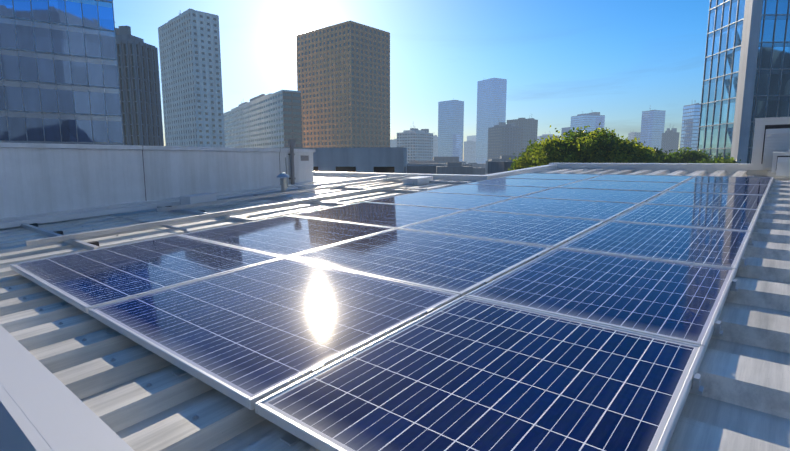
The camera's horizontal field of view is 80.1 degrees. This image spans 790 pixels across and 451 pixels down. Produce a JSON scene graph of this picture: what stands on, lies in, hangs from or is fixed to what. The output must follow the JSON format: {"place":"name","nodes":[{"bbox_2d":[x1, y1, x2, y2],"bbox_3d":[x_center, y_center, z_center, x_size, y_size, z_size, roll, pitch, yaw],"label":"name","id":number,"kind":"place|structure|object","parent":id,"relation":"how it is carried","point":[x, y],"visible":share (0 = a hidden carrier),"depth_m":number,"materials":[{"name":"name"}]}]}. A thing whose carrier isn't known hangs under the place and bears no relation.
{"place":"outdoors","nodes":[
{"label":"outdoors","id":0,"kind":"place"},
{"bbox_2d":[158,8,224,146],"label":"white tower","id":1,"kind":"structure","parent":0,"point":[190,62],"depth_m":323.23,"materials":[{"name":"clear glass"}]},
{"bbox_2d":[0,175,432,228],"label":"roof","id":2,"kind":"object","parent":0,"point":[209,197],"visible":0.84,"depth_m":6.75,"materials":[{"name":"grey metal"}]},
{"bbox_2d":[110,158,426,232],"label":"rooftop pipes","id":3,"kind":"object","parent":2,"relation":"on","point":[284,183],"visible":0.71,"depth_m":7.63,"materials":[{"name":"grey metal"}]},
{"bbox_2d":[206,176,475,216],"bbox_3d":[-2.999,-0.826,10.027,8.370,0.065,4.700,7,13,39],"label":"roof sheet","id":4,"kind":"object","parent":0,"point":[302,207],"visible":0.15,"depth_m":7.36,"materials":[{"name":"paint"}]},
{"bbox_2d":[0,163,753,450],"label":"roof edge trim","id":5,"kind":"structure","parent":4,"relation":"on","point":[43,407],"depth_m":1.66,"materials":[{"name":"grey metal"}]},
{"bbox_2d":[0,142,315,217],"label":"bulkhead wall","id":6,"kind":"structure","parent":5,"relation":"attached to","point":[37,178],"depth_m":6.64,"materials":[{"name":"grey concrete"}]},
{"bbox_2d":[0,181,317,221],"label":"bulkhead kerb","id":7,"kind":"structure","parent":6,"relation":"attached to","point":[112,206],"depth_m":6.59,"materials":[{"name":"white concrete"}]},
{"bbox_2d":[288,140,308,183],"bbox_3d":[-1.806,-1.140,8.969,0.110,0.955,0.479,7,10,39],"label":"pipe","id":8,"kind":"object","parent":6,"relation":"attached to","point":[291,144],"visible":0.85,"depth_m":8.79,"materials":[{"name":"grey metal"}]},
{"bbox_2d":[0,205,319,450],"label":"roof","id":9,"kind":"structure","parent":5,"relation":"on","point":[118,397],"depth_m":1.94,"materials":[{"name":"paint"}]},
{"bbox_2d":[9,170,740,419],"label":"roof screws","id":10,"kind":"object","parent":9,"relation":"in","point":[195,416],"visible":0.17,"depth_m":2.14,"materials":[{"name":"grey metal"}]},
{"bbox_2d":[27,175,774,445],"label":"clamps","id":11,"kind":"object","parent":9,"relation":"on","point":[289,439],"visible":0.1,"depth_m":1.92,"materials":[{"name":"silver metal"}]},
{"bbox_2d":[10,173,773,450],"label":"solar panels","id":12,"kind":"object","parent":11,"relation":"on","point":[590,336],"depth_m":2.27,"materials":[{"name":"blue glass"}]},
{"bbox_2d":[20,176,468,249],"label":"mounting rails","id":13,"kind":"object","parent":5,"relation":"attached to","point":[59,236],"visible":0.85,"depth_m":6.01,"materials":[{"name":"silver metal"}]},
{"bbox_2d":[534,168,752,176],"bbox_3d":[4.563,-0.979,9.349,4.080,0.065,3.000,7,13,39],"label":"roof sheet","id":14,"kind":"object","parent":5,"relation":"on","point":[743,173],"visible":0.17,"depth_m":9.79,"materials":[{"name":"paint"}]},
{"bbox_2d":[666,175,789,450],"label":"roof","id":15,"kind":"structure","parent":5,"relation":"attached to","point":[741,402],"depth_m":1.70,"materials":[{"name":"paint"}]},
{"bbox_2d":[747,117,789,175],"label":"rooftop structure","id":16,"kind":"object","parent":15,"relation":"on","point":[771,134],"visible":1,"depth_m":7.88,"materials":[{"name":"white metal"}]},
{"bbox_2d":[767,148,789,178],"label":"hvac unit","id":17,"kind":"object","parent":15,"relation":"on","point":[781,165],"visible":1,"depth_m":7.40,"materials":[{"name":"white metal"}]},
{"bbox_2d":[113,0,709,156],"label":"sky","id":18,"kind":"structure","parent":0,"point":[559,60],"materials":[{"name":"blue"}]},
{"bbox_2d":[397,128,432,163],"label":"white block","id":19,"kind":"structure","parent":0,"point":[417,143],"depth_m":601.51,"materials":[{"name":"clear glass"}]},
{"bbox_2d":[438,100,463,160],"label":"blue tower","id":20,"kind":"structure","parent":0,"point":[450,125],"depth_m":888.84,"materials":[{"name":"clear glass"}]},
{"bbox_2d":[467,135,475,140],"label":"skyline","id":21,"kind":"structure","parent":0,"point":[469,138],"depth_m":2349.22,"materials":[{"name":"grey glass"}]},
{"bbox_2d":[507,118,537,155],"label":"building","id":22,"kind":"structure","parent":0,"point":[529,129],"depth_m":651.66,"materials":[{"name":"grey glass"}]},
{"bbox_2d":[539,135,558,143],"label":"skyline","id":23,"kind":"structure","parent":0,"point":[544,136],"depth_m":946.48,"materials":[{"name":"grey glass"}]},
{"bbox_2d":[628,130,640,143],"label":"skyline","id":24,"kind":"structure","parent":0,"point":[632,135],"depth_m":970.11,"materials":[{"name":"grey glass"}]},
{"bbox_2d":[640,108,665,149],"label":"blue tower","id":25,"kind":"structure","parent":0,"point":[652,125],"depth_m":784.12,"materials":[{"name":"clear glass"}]},
{"bbox_2d":[661,125,679,153],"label":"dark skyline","id":26,"kind":"structure","parent":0,"point":[670,140],"depth_m":685.83,"materials":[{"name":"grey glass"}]},
{"bbox_2d":[691,156,746,162],"bbox_3d":[39.797,-3.329,57.888,6.586,10.258,6.701,7,10,39],"label":"bush","id":27,"kind":"object","parent":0,"point":[723,160],"depth_m":56.77,"materials":[{"name":"green plant"}]},
{"label":"ground","id":28,"kind":"structure","parent":0,"visible":0},
{"bbox_2d":[0,0,123,144],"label":"glass building","id":29,"kind":"structure","parent":28,"relation":"on","point":[59,78],"depth_m":61.80,"materials":[{"name":"glass"}]},
{"bbox_2d":[115,22,163,145],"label":"high-rise building","id":30,"kind":"structure","parent":28,"relation":"on","point":[139,79],"depth_m":147.91,"materials":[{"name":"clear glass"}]},
{"bbox_2d":[223,90,302,147],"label":"building","id":31,"kind":"structure","parent":28,"relation":"on","point":[271,120],"depth_m":352.84,"materials":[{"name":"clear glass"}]},
{"bbox_2d":[275,147,406,172],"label":"low building","id":32,"kind":"structure","parent":28,"relation":"on","point":[379,159],"depth_m":36.17,"materials":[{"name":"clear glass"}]},
{"bbox_2d":[296,20,389,147],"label":"brown brick tower","id":33,"kind":"structure","parent":28,"relation":"on","point":[343,77],"depth_m":349.08,"materials":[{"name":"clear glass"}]},
{"bbox_2d":[390,139,396,146],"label":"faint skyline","id":34,"kind":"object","parent":28,"relation":"on","point":[393,142],"visible":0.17,"depth_m":1287.45,"materials":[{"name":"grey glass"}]},
{"bbox_2d":[433,135,437,156],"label":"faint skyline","id":35,"kind":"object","parent":28,"relation":"on","point":[435,145],"visible":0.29,"depth_m":1288.33,"materials":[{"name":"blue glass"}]},
{"bbox_2d":[407,156,517,174],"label":"lowrise blocks","id":36,"kind":"structure","parent":28,"relation":"on","point":[445,165],"depth_m":245.81,"materials":[{"name":"grey concrete"}]},
{"bbox_2d":[463,141,475,163],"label":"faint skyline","id":37,"kind":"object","parent":28,"relation":"on","point":[469,152],"visible":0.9,"depth_m":1374.21,"materials":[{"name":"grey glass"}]},
{"bbox_2d":[476,78,506,163],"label":"skyscraper","id":38,"kind":"structure","parent":28,"relation":"on","point":[491,101],"depth_m":972.79,"materials":[{"name":"glass"}]},
{"bbox_2d":[487,118,520,160],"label":"building","id":39,"kind":"structure","parent":28,"relation":"on","point":[503,138],"depth_m":622.79,"materials":[{"name":"grey concrete"}]},
{"bbox_2d":[508,151,525,170],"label":"bush","id":40,"kind":"object","parent":28,"relation":"on","point":[516,159],"depth_m":71.25,"materials":[{"name":"green plant"}]},
{"bbox_2d":[508,138,561,169],"bbox_3d":[17.532,-4.108,55.035,8.771,12.599,8.533,1,8,8],"label":"tree","id":41,"kind":"object","parent":28,"relation":"on","point":[522,162],"visible":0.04,"depth_m":53.73,"materials":[{"name":"green plant"}]},
{"bbox_2d":[524,125,618,167],"bbox_3d":[18.503,-3.988,50.603,9.661,13.574,9.777,7,10,39],"label":"tree","id":42,"kind":"object","parent":28,"relation":"on","point":[549,149],"visible":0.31,"depth_m":48.40,"materials":[{"name":"green plant"}]},
{"bbox_2d":[561,112,604,139],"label":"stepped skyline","id":43,"kind":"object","parent":28,"relation":"on","point":[592,120],"visible":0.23,"depth_m":829.28,"materials":[{"name":"blue glass"}]},
{"bbox_2d":[551,122,635,162],"bbox_3d":[21.202,-4.291,51.772,9.532,13.860,9.935,2,8,17],"label":"tree","id":44,"kind":"object","parent":28,"relation":"on","point":[603,137],"visible":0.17,"depth_m":48.22,"materials":[{"name":"green plant"}]},
{"bbox_2d":[599,135,655,162],"bbox_3d":[23.904,-3.671,52.223,10.409,12.507,9.129,7,10,39],"label":"tree","id":45,"kind":"object","parent":28,"relation":"on","point":[639,152],"visible":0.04,"depth_m":48.60,"materials":[{"name":"green plant"}]},
{"bbox_2d":[635,142,668,162],"bbox_3d":[28.447,-4.093,57.225,8.012,11.982,7.818,0,8,0],"label":"tree","id":46,"kind":"object","parent":28,"relation":"on","point":[653,158],"depth_m":54.75,"materials":[{"name":"green plant"}]},
{"bbox_2d":[650,146,682,162],"bbox_3d":[36.098,-5.340,66.962,9.606,11.769,9.042,7,10,39],"label":"tree","id":47,"kind":"object","parent":28,"relation":"on","point":[670,159],"visible":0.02,"depth_m":64.74,"materials":[{"name":"green plant"}]},
{"bbox_2d":[660,146,706,162],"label":"tree","id":48,"kind":"object","parent":28,"relation":"on","point":[688,155],"visible":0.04,"depth_m":66.79,"materials":[{"name":"green plant"}]},
{"bbox_2d":[680,103,700,153],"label":"building","id":49,"kind":"structure","parent":28,"relation":"on","point":[690,125],"depth_m":503.53,"materials":[{"name":"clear glass"}]},
{"bbox_2d":[690,147,715,160],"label":"bush","id":50,"kind":"object","parent":28,"relation":"on","point":[706,158],"depth_m":71.44,"materials":[{"name":"green plant"}]},
{"bbox_2d":[697,0,789,162],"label":"teal glass tower","id":51,"kind":"structure","parent":28,"relation":"on","point":[746,78],"depth_m":67.29,"materials":[{"name":"glass"}]}
]}

